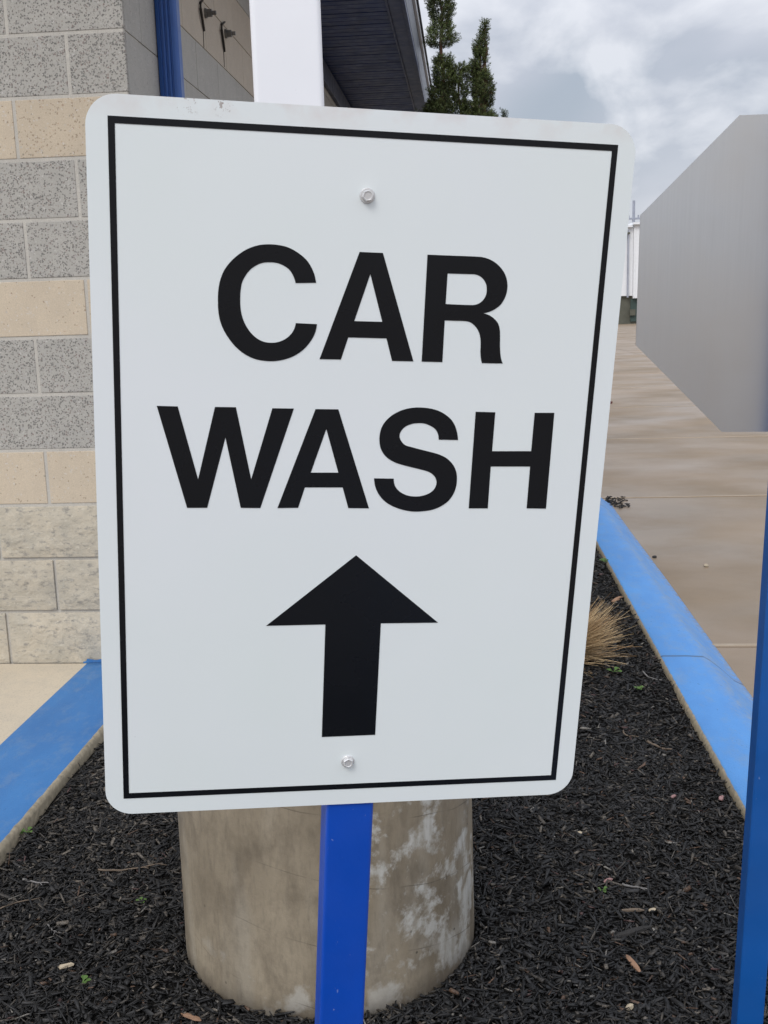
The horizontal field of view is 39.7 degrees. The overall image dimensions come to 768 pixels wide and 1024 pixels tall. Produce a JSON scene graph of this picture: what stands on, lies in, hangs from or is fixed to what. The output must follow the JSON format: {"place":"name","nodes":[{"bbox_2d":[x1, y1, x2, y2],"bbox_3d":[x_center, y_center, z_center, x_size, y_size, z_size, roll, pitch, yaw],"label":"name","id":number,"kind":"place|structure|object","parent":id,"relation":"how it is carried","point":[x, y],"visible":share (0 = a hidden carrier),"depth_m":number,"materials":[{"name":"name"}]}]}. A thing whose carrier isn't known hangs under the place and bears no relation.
{"place":"outdoors","nodes":[
{"label":"outdoors","id":0,"kind":"place"},
{"bbox_2d":[0,663,86,744],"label":"sidewalk","id":1,"kind":"structure","parent":0,"point":[27,691],"depth_m":3.77,"materials":[{"name":"concrete"}]},
{"bbox_2d":[0,548,767,1023],"bbox_3d":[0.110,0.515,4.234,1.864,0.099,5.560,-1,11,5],"label":"mulch","id":2,"kind":"object","parent":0,"point":[676,767],"visible":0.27,"depth_m":2.41,"materials":[{"name":"black wood"}]},
{"bbox_2d":[0,897,39,908],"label":"twig","id":3,"kind":"object","parent":2,"relation":"on","point":[18,902],"visible":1,"depth_m":2.43,"materials":[{"name":"wood"}]},
{"bbox_2d":[20,827,31,833],"bbox_3d":[-0.923,0.822,2.741,0.036,0.008,0.029,-3,11,-8],"label":"weed","id":4,"kind":"object","parent":2,"relation":"on","point":[23,830],"visible":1,"depth_m":2.74,"materials":[{"name":"green plant"}]},
{"bbox_2d":[22,878,48,884],"bbox_3d":[-0.830,0.879,2.523,0.071,0.008,0.017,2,11,20],"label":"twig","id":5,"kind":"object","parent":2,"relation":"on","point":[34,881],"visible":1,"depth_m":2.53,"materials":[{"name":"grey wood"}]},
{"bbox_2d":[57,962,73,968],"bbox_3d":[-0.656,0.934,2.189,0.034,0.008,0.014,-1,6,-6],"label":"wood chip","id":6,"kind":"object","parent":2,"relation":"on","point":[63,966],"visible":1,"depth_m":2.19,"materials":[{"name":"beige wood"}]},
{"bbox_2d":[81,975,90,982],"bbox_3d":[-0.598,0.939,2.136,0.019,0.007,0.033,-5,11,-17],"label":"weed","id":7,"kind":"object","parent":2,"relation":"on","point":[83,977],"visible":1,"depth_m":2.14,"materials":[{"name":"green plant"}]},
{"bbox_2d":[98,863,166,870],"bbox_3d":[-0.607,0.860,2.561,0.165,0.012,0.021,-2,11,-3],"label":"twig","id":8,"kind":"object","parent":2,"relation":"on","point":[127,868],"visible":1,"depth_m":2.56,"materials":[{"name":"wood"}]},
{"bbox_2d":[181,1013,201,1020],"bbox_3d":[-0.366,0.955,2.011,0.060,0.008,0.011,1,-2,40],"label":"wood chip","id":9,"kind":"object","parent":2,"relation":"on","point":[191,1017],"visible":1,"depth_m":2.00,"materials":[{"name":"brown wood"}]},
{"bbox_2d":[178,798,474,1018],"bbox_3d":[-0.121,0.664,2.257,0.621,1.002,0.621,-2,11,0],"label":"concrete footing","id":10,"kind":"object","parent":2,"relation":"on","point":[250,880],"visible":0.32,"depth_m":2.00,"materials":[{"name":"beige concrete"}]},
{"bbox_2d":[249,0,323,105],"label":"lamp pole","id":11,"kind":"object","parent":10,"relation":"on","point":[286,47],"depth_m":1.91,"materials":[{"name":"metal"}]},
{"bbox_2d":[85,94,634,1023],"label":"direction sign","id":12,"kind":"object","parent":2,"relation":"on","point":[353,368],"visible":1,"depth_m":0.90,"materials":[{"name":"white painted metal"},{"name":"black paint"}]},
{"bbox_2d":[583,586,634,683],"bbox_3d":[0.611,0.407,4.005,0.736,0.303,0.749,-2,11,0],"label":"grass tuft","id":13,"kind":"object","parent":2,"relation":"on","point":[592,642],"visible":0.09,"depth_m":3.92,"materials":[{"name":"beige plant"}]},
{"bbox_2d":[606,667,621,671],"bbox_3d":[0.826,0.569,3.816,0.051,0.013,0.048,-2,11,0],"label":"weed","id":14,"kind":"object","parent":2,"relation":"on","point":[615,668],"visible":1,"depth_m":3.82,"materials":[{"name":"green plant"}]},
{"bbox_2d":[612,596,622,601],"bbox_3d":[1.033,0.385,4.709,0.075,0.013,0.022,-15,13,-38],"label":"wood chip","id":15,"kind":"object","parent":2,"relation":"on","point":[615,599],"visible":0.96,"depth_m":4.70,"materials":[{"name":"beige wood"}]},
{"bbox_2d":[626,1003,633,1010],"bbox_3d":[0.465,0.936,2.012,0.016,0.008,0.012,-8,14,-22],"label":"wood chip","id":16,"kind":"object","parent":2,"relation":"on","point":[631,1005],"visible":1,"depth_m":2.01,"materials":[{"name":"beige wood"}]},
{"bbox_2d":[614,925,650,936],"bbox_3d":[0.527,0.890,2.259,0.085,0.012,0.019,-7,8,-14],"label":"wood chip","id":17,"kind":"object","parent":2,"relation":"on","point":[630,931],"visible":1,"depth_m":2.25,"materials":[{"name":"grey wood"}]},
{"bbox_2d":[621,908,644,911],"bbox_3d":[0.547,0.874,2.335,0.050,0.007,0.009,6,15,-3],"label":"wood chip","id":18,"kind":"object","parent":2,"relation":"on","point":[632,910],"visible":1,"depth_m":2.33,"materials":[{"name":"brown plant"}]},
{"bbox_2d":[626,955,640,971],"bbox_3d":[0.502,0.908,2.142,0.012,0.009,0.055,-15,13,-14],"label":"wood chip","id":19,"kind":"object","parent":2,"relation":"on","point":[633,963],"visible":1,"depth_m":2.14,"materials":[{"name":"brown wood"}]},
{"bbox_2d":[622,883,647,889],"bbox_3d":[0.573,0.856,2.430,0.058,0.009,0.018,6,13,34],"label":"twig","id":20,"kind":"object","parent":2,"relation":"on","point":[626,885],"visible":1,"depth_m":2.43,"materials":[{"name":"grey wood"}]},
{"bbox_2d":[646,740,671,749],"bbox_3d":[0.819,0.702,3.183,0.025,0.010,0.090,-10,13,-37],"label":"twig","id":21,"kind":"object","parent":2,"relation":"on","point":[649,742],"visible":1,"depth_m":3.18,"materials":[{"name":"brown wood"}]},
{"bbox_2d":[635,114,767,1023],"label":"octagonal sign","id":22,"kind":"object","parent":2,"relation":"on","point":[701,344],"visible":1,"depth_m":1.59,"materials":[{"name":"metal"}]},
{"bbox_2d":[415,0,471,114],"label":"yew tree","id":23,"kind":"object","parent":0,"point":[444,85],"visible":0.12,"depth_m":9.37,"materials":[{"name":"green plant"}]},
{"bbox_2d":[462,17,498,116],"bbox_3d":[0.917,-2.453,9.729,0.694,3.879,0.659,-2,11,0],"label":"yew tree","id":24,"kind":"object","parent":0,"point":[482,87],"visible":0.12,"depth_m":9.41,"materials":[{"name":"green plant"}]},
{"bbox_2d":[499,107,508,116],"bbox_3d":[1.155,-2.233,10.303,0.485,3.220,0.477,-8,12,-29],"label":"yew tree","id":25,"kind":"object","parent":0,"point":[503,112],"depth_m":10.00,"materials":[{"name":"green plant"}]},
{"bbox_2d":[419,0,767,223],"label":"sky","id":26,"kind":"structure","parent":0,"point":[674,75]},
{"bbox_2d":[629,200,639,222],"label":"utility pole","id":27,"kind":"object","parent":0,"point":[633,218],"visible":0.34,"depth_m":89.94,"materials":[{"name":"grey metal"}]},
{"bbox_2d":[601,324,767,696],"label":"pavement","id":28,"kind":"structure","parent":0,"point":[685,476],"depth_m":7.67,"materials":[{"name":"concrete"}]},
{"bbox_2d":[605,496,629,507],"bbox_3d":[1.637,-0.071,7.426,0.174,0.027,0.407,-2,11,0],"label":"mulch spill","id":29,"kind":"object","parent":28,"relation":"on","point":[607,498],"visible":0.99,"depth_m":7.44,"materials":[{"name":"black wood"}]},
{"bbox_2d":[618,222,639,323],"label":"white building","id":30,"kind":"structure","parent":28,"relation":"on","point":[628,310],"depth_m":69.93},
{"bbox_2d":[630,299,636,321],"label":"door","id":31,"kind":"structure","parent":30,"relation":"in","point":[633,302],"depth_m":70.46,"materials":[{"name":"glass"}]},
{"bbox_2d":[596,498,752,820],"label":"kerb","id":32,"kind":"structure","parent":28,"relation":"on","point":[714,697],"depth_m":3.88,"materials":[{"name":"blue paint"}]},
{"label":"ground","id":33,"kind":"structure","parent":0,"visible":0},
{"bbox_2d":[0,662,103,865],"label":"kerb","id":34,"kind":"structure","parent":33,"relation":"on","point":[50,743],"depth_m":3.20,"materials":[{"name":"blue paint"}]},
{"bbox_2d":[0,0,431,663],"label":"car wash building","id":35,"kind":"structure","parent":33,"relation":"on","point":[64,64],"depth_m":3.87,"materials":[{"name":"grey brick"}]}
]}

